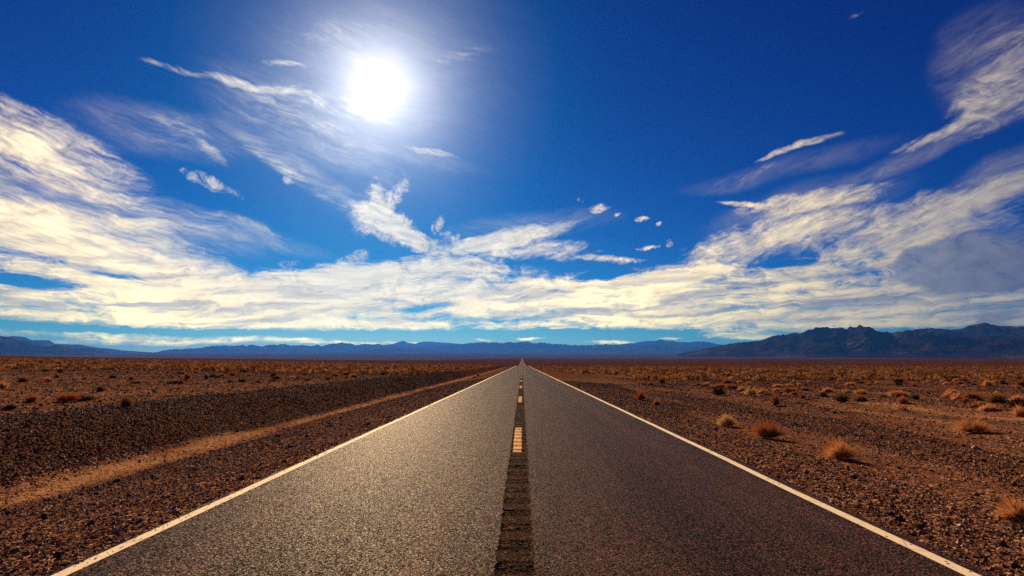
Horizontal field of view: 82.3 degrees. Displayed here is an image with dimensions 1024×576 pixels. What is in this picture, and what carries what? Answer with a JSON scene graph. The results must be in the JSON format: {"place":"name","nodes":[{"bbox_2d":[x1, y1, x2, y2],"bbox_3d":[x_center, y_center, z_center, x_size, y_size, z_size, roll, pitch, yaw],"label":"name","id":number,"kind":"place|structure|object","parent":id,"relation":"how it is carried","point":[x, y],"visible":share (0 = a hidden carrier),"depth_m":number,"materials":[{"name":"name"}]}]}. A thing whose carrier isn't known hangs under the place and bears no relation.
{"place":"outdoors","nodes":[
{"label":"outdoors","id":0,"kind":"place"},
{"bbox_2d":[0,336,107,355],"bbox_3d":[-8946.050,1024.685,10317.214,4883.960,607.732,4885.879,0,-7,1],"label":"mountain range","id":1,"kind":"structure","parent":0,"point":[10,346],"depth_m":10070.96,"materials":[{"name":"blue stone"}]},
{"bbox_2d":[10,336,152,352],"bbox_3d":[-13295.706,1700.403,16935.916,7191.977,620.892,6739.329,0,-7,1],"label":"mountain range","id":2,"kind":"structure","parent":0,"point":[45,343],"depth_m":17107.78,"materials":[{"name":"blue stone"}]},
{"bbox_2d":[322,348,474,352],"bbox_3d":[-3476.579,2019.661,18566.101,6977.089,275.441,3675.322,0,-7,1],"label":"mountain range","id":3,"kind":"structure","parent":0,"point":[386,350],"depth_m":18376.10,"materials":[{"name":"stone"}]},
{"bbox_2d":[153,341,704,353],"bbox_3d":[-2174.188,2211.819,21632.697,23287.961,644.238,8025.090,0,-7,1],"label":"mountain range","id":4,"kind":"structure","parent":0,"point":[522,347],"depth_m":22036.88,"materials":[{"name":"stone"}]},
{"bbox_2d":[0,353,1023,575],"bbox_3d":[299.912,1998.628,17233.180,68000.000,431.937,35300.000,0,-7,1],"label":"ground","id":5,"kind":"structure","parent":0,"point":[500,360],"depth_m":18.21,"materials":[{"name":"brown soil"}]},
{"bbox_2d":[0,381,10,387],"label":"desert shrub","id":6,"kind":"object","parent":5,"relation":"on","point":[2,385],"visible":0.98,"depth_m":30.60,"materials":[{"name":"brown plant"}]},
{"bbox_2d":[2,404,18,409],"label":"desert shrub","id":7,"kind":"object","parent":5,"relation":"on","point":[10,406],"visible":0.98,"depth_m":18.02,"materials":[{"name":"brown plant"}]},
{"bbox_2d":[17,377,28,381],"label":"desert shrub","id":8,"kind":"object","parent":5,"relation":"on","point":[22,379],"visible":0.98,"depth_m":37.67,"materials":[{"name":"brown plant"}]},
{"bbox_2d":[24,393,40,401],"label":"desert shrub","id":9,"kind":"object","parent":5,"relation":"on","point":[33,398],"visible":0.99,"depth_m":21.48,"materials":[{"name":"brown plant"}]},
{"bbox_2d":[51,392,82,401],"bbox_3d":[-16.666,4.065,22.032,1.028,0.467,0.779,6,-9,-37],"label":"desert shrub","id":10,"kind":"object","parent":5,"relation":"on","point":[65,397],"visible":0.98,"depth_m":21.93,"materials":[{"name":"brown plant"}]},
{"bbox_2d":[76,394,93,400],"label":"desert shrub","id":11,"kind":"object","parent":5,"relation":"on","point":[86,398],"visible":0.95,"depth_m":22.33,"materials":[{"name":"brown plant"}]},
{"bbox_2d":[96,386,104,391],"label":"desert shrub","id":12,"kind":"object","parent":5,"relation":"on","point":[100,389],"visible":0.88,"depth_m":27.83,"materials":[{"name":"brown plant"}]},
{"bbox_2d":[117,394,134,406],"bbox_3d":[-13.026,3.775,19.752,0.532,0.562,0.632,0,-7,1],"label":"desert shrub","id":13,"kind":"object","parent":5,"relation":"on","point":[126,402],"visible":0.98,"depth_m":19.71,"materials":[{"name":"brown plant"}]},
{"bbox_2d":[172,379,185,382],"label":"desert shrub","id":14,"kind":"object","parent":5,"relation":"on","point":[178,381],"visible":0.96,"depth_m":39.34,"materials":[{"name":"brown plant"}]},
{"bbox_2d":[183,372,192,378],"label":"desert shrub","id":15,"kind":"object","parent":5,"relation":"on","point":[187,376],"visible":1,"depth_m":44.82,"materials":[{"name":"brown plant"}]},
{"bbox_2d":[0,355,1023,380],"bbox_3d":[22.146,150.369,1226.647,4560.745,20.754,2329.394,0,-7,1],"label":"distant scrub","id":16,"kind":"object","parent":5,"relation":"on","point":[640,373],"visible":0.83,"depth_m":111.64,"materials":[{"name":"brown plant"}]},
{"bbox_2d":[635,390,648,399],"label":"desert shrub","id":17,"kind":"object","parent":5,"relation":"on","point":[641,396],"visible":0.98,"depth_m":30.28,"materials":[{"name":"brown plant"}]},
{"bbox_2d":[711,385,726,395],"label":"desert shrub","id":18,"kind":"object","parent":5,"relation":"on","point":[715,391],"visible":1,"depth_m":37.41,"materials":[{"name":"brown plant"}]},
{"bbox_2d":[716,414,739,426],"bbox_3d":[6.572,3.994,17.889,0.681,0.495,0.948,-6,-10,41],"label":"desert shrub","id":19,"kind":"object","parent":5,"relation":"on","point":[727,421],"visible":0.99,"depth_m":17.79,"materials":[{"name":"plant"}]},
{"bbox_2d":[744,384,758,395],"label":"desert shrub","id":20,"kind":"object","parent":5,"relation":"on","point":[752,392],"visible":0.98,"depth_m":37.65,"materials":[{"name":"plant"}]},
{"bbox_2d":[756,389,769,393],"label":"desert shrub","id":21,"kind":"object","parent":5,"relation":"on","point":[762,391],"visible":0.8,"depth_m":41.03,"materials":[{"name":"brown plant"}]},
{"bbox_2d":[750,419,788,438],"bbox_3d":[6.544,3.591,14.975,1.120,0.565,0.815,0,-7,1],"label":"desert shrub","id":22,"kind":"object","parent":5,"relation":"on","point":[770,432],"visible":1,"depth_m":14.95,"materials":[{"name":"brown plant"}]},
{"bbox_2d":[769,394,782,405],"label":"desert shrub","id":23,"kind":"object","parent":5,"relation":"on","point":[775,399],"visible":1,"depth_m":28.31,"materials":[{"name":"brown plant"}]},
{"bbox_2d":[782,387,798,391],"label":"desert shrub","id":24,"kind":"object","parent":5,"relation":"on","point":[789,390],"visible":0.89,"depth_m":44.62,"materials":[{"name":"brown plant"}]},
{"bbox_2d":[818,391,827,396],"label":"desert shrub","id":25,"kind":"object","parent":5,"relation":"on","point":[823,394],"visible":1,"depth_m":38.44,"materials":[{"name":"brown plant"}]},
{"bbox_2d":[819,387,832,391],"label":"desert shrub","id":26,"kind":"object","parent":5,"relation":"on","point":[827,389],"visible":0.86,"depth_m":42.28,"materials":[{"name":"brown plant"}]},
{"bbox_2d":[832,394,849,402],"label":"desert shrub","id":27,"kind":"object","parent":5,"relation":"on","point":[841,399],"visible":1,"depth_m":31.72,"materials":[{"name":"brown plant"}]},
{"bbox_2d":[820,439,863,461],"bbox_3d":[6.605,3.230,11.830,0.810,0.498,1.096,0,-7,1],"label":"desert shrub","id":28,"kind":"object","parent":5,"relation":"on","point":[840,450],"visible":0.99,"depth_m":11.76,"materials":[{"name":"brown plant"}]},
{"bbox_2d":[848,475,857,478],"bbox_3d":[5.473,3.039,9.405,0.160,0.084,0.107,3,-8,-25],"label":"stone","id":29,"kind":"object","parent":5,"relation":"on","point":[853,476],"visible":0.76,"depth_m":9.37,"materials":[{"name":"stone"}]},
{"bbox_2d":[851,394,868,400],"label":"desert shrub","id":30,"kind":"object","parent":5,"relation":"on","point":[859,397],"visible":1,"depth_m":34.22,"materials":[{"name":"brown plant"}]},
{"bbox_2d":[853,389,866,393],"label":"desert shrub","id":31,"kind":"object","parent":5,"relation":"on","point":[859,391],"visible":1,"depth_m":39.38,"materials":[{"name":"brown plant"}]},
{"bbox_2d":[886,389,910,396],"bbox_3d":[24.282,6.568,36.823,1.497,0.517,0.910,-4,-8,27],"label":"desert shrub","id":32,"kind":"object","parent":5,"relation":"on","point":[897,393],"visible":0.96,"depth_m":36.75,"materials":[{"name":"brown plant"}]},
{"bbox_2d":[895,395,909,403],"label":"desert shrub","id":33,"kind":"object","parent":5,"relation":"on","point":[902,400],"visible":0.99,"depth_m":30.74,"materials":[{"name":"brown plant"}]},
{"bbox_2d":[897,406,908,410],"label":"desert shrub","id":34,"kind":"object","parent":5,"relation":"on","point":[902,408],"visible":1,"depth_m":25.94,"materials":[{"name":"brown plant"}]},
{"bbox_2d":[910,393,919,399],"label":"desert shrub","id":35,"kind":"object","parent":5,"relation":"on","point":[915,396],"visible":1,"depth_m":33.71,"materials":[{"name":"black plant"}]},
{"bbox_2d":[911,523,922,528],"bbox_3d":[4.396,2.587,6.360,0.094,0.078,0.112,4,-8,-29],"label":"stone","id":36,"kind":"object","parent":5,"relation":"on","point":[919,525],"visible":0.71,"depth_m":6.33,"materials":[{"name":"brown stone"}]},
{"bbox_2d":[939,391,952,396],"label":"desert shrub","id":37,"kind":"object","parent":5,"relation":"on","point":[947,394],"visible":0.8,"depth_m":36.38,"materials":[{"name":"brown plant"}]},
{"bbox_2d":[944,388,959,394],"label":"desert shrub","id":38,"kind":"object","parent":5,"relation":"on","point":[953,391],"visible":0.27,"depth_m":38.39,"materials":[{"name":"brown plant"}]},
{"bbox_2d":[949,393,963,399],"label":"desert shrub","id":39,"kind":"object","parent":5,"relation":"on","point":[956,396],"visible":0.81,"depth_m":32.97,"materials":[{"name":"brown plant"}]},
{"bbox_2d":[955,397,971,401],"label":"desert shrub","id":40,"kind":"object","parent":5,"relation":"on","point":[963,400],"visible":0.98,"depth_m":31.48,"materials":[{"name":"brown plant"}]},
{"bbox_2d":[962,392,982,397],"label":"desert shrub","id":41,"kind":"object","parent":5,"relation":"on","point":[971,395],"visible":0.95,"depth_m":35.40,"materials":[{"name":"brown plant"}]},
{"bbox_2d":[951,414,996,432],"bbox_3d":[13.671,4.034,17.358,1.180,0.586,0.867,-6,-9,39],"label":"desert shrub","id":42,"kind":"object","parent":5,"relation":"on","point":[976,427],"visible":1,"depth_m":17.33,"materials":[{"name":"brown plant"}]},
{"bbox_2d":[967,403,983,407],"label":"desert shrub","id":43,"kind":"object","parent":5,"relation":"on","point":[975,405],"visible":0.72,"depth_m":27.32,"materials":[{"name":"brown plant"}]},
{"bbox_2d":[980,379,994,385],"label":"desert shrub","id":44,"kind":"object","parent":5,"relation":"on","point":[987,382],"visible":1,"depth_m":55.65,"materials":[{"name":"brown plant"}]},
{"bbox_2d":[978,402,999,410],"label":"desert shrub","id":45,"kind":"object","parent":5,"relation":"on","point":[987,407],"visible":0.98,"depth_m":25.62,"materials":[{"name":"brown plant"}]},
{"bbox_2d":[984,392,1006,402],"bbox_3d":[25.008,5.626,30.368,1.043,0.642,1.389,-5,-9,37],"label":"desert shrub","id":46,"kind":"object","parent":5,"relation":"on","point":[996,397],"visible":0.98,"depth_m":30.18,"materials":[{"name":"brown plant"}]},
{"bbox_2d":[992,539,1005,545],"bbox_3d":[4.861,2.546,5.844,0.102,0.077,0.115,0,-7,1],"label":"stone","id":47,"kind":"object","parent":5,"relation":"on","point":[1000,542],"visible":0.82,"depth_m":5.82,"materials":[{"name":"stone"}]},
{"bbox_2d":[993,494,1023,521],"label":"desert shrub","id":48,"kind":"object","parent":5,"relation":"on","point":[1010,509],"visible":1,"depth_m":7.08,"materials":[{"name":"brown plant"}]},
{"bbox_2d":[1004,397,1023,407],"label":"desert shrub","id":49,"kind":"object","parent":5,"relation":"on","point":[1017,402],"visible":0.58,"depth_m":26.62,"materials":[{"name":"brown plant"}]},
{"bbox_2d":[1008,404,1023,415],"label":"desert shrub","id":50,"kind":"object","parent":5,"relation":"on","point":[1017,411],"visible":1,"depth_m":23.48,"materials":[{"name":"brown plant"}]},
{"bbox_2d":[1009,395,1023,401],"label":"desert shrub","id":51,"kind":"object","parent":5,"relation":"on","point":[1017,397],"visible":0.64,"depth_m":31.93,"materials":[{"name":"brown plant"}]},
{"bbox_2d":[1013,380,1023,384],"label":"desert shrub","id":52,"kind":"object","parent":5,"relation":"on","point":[1021,382],"visible":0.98,"depth_m":58.01,"materials":[{"name":"brown plant"}]},
{"bbox_2d":[0,0,1023,351],"label":"sky","id":53,"kind":"structure","parent":0,"point":[175,174],"materials":[{"name":"blue"}]},
{"bbox_2d":[44,359,994,575],"bbox_3d":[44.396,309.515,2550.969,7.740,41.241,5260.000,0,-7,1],"label":"road","id":54,"kind":"structure","parent":0,"point":[522,469],"depth_m":6.64,"materials":[{"name":"grey asphalt"}]},
{"bbox_2d":[388,339,720,347],"bbox_3d":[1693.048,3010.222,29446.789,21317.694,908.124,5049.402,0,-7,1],"label":"mountain range","id":55,"kind":"structure","parent":0,"point":[661,342],"depth_m":29726.79,"materials":[{"name":"blue stone"}]},
{"bbox_2d":[677,325,1023,357],"bbox_3d":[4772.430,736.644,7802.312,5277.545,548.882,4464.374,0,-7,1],"label":"mountain range","id":56,"kind":"structure","parent":0,"point":[859,341],"depth_m":7375.09,"materials":[{"name":"blue stone"}]},
{"bbox_2d":[910,322,1023,339],"bbox_3d":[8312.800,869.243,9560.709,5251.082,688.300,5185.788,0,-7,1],"label":"mountain range","id":57,"kind":"structure","parent":0,"point":[992,330],"depth_m":9773.31,"materials":[{"name":"blue stone"}]}
]}

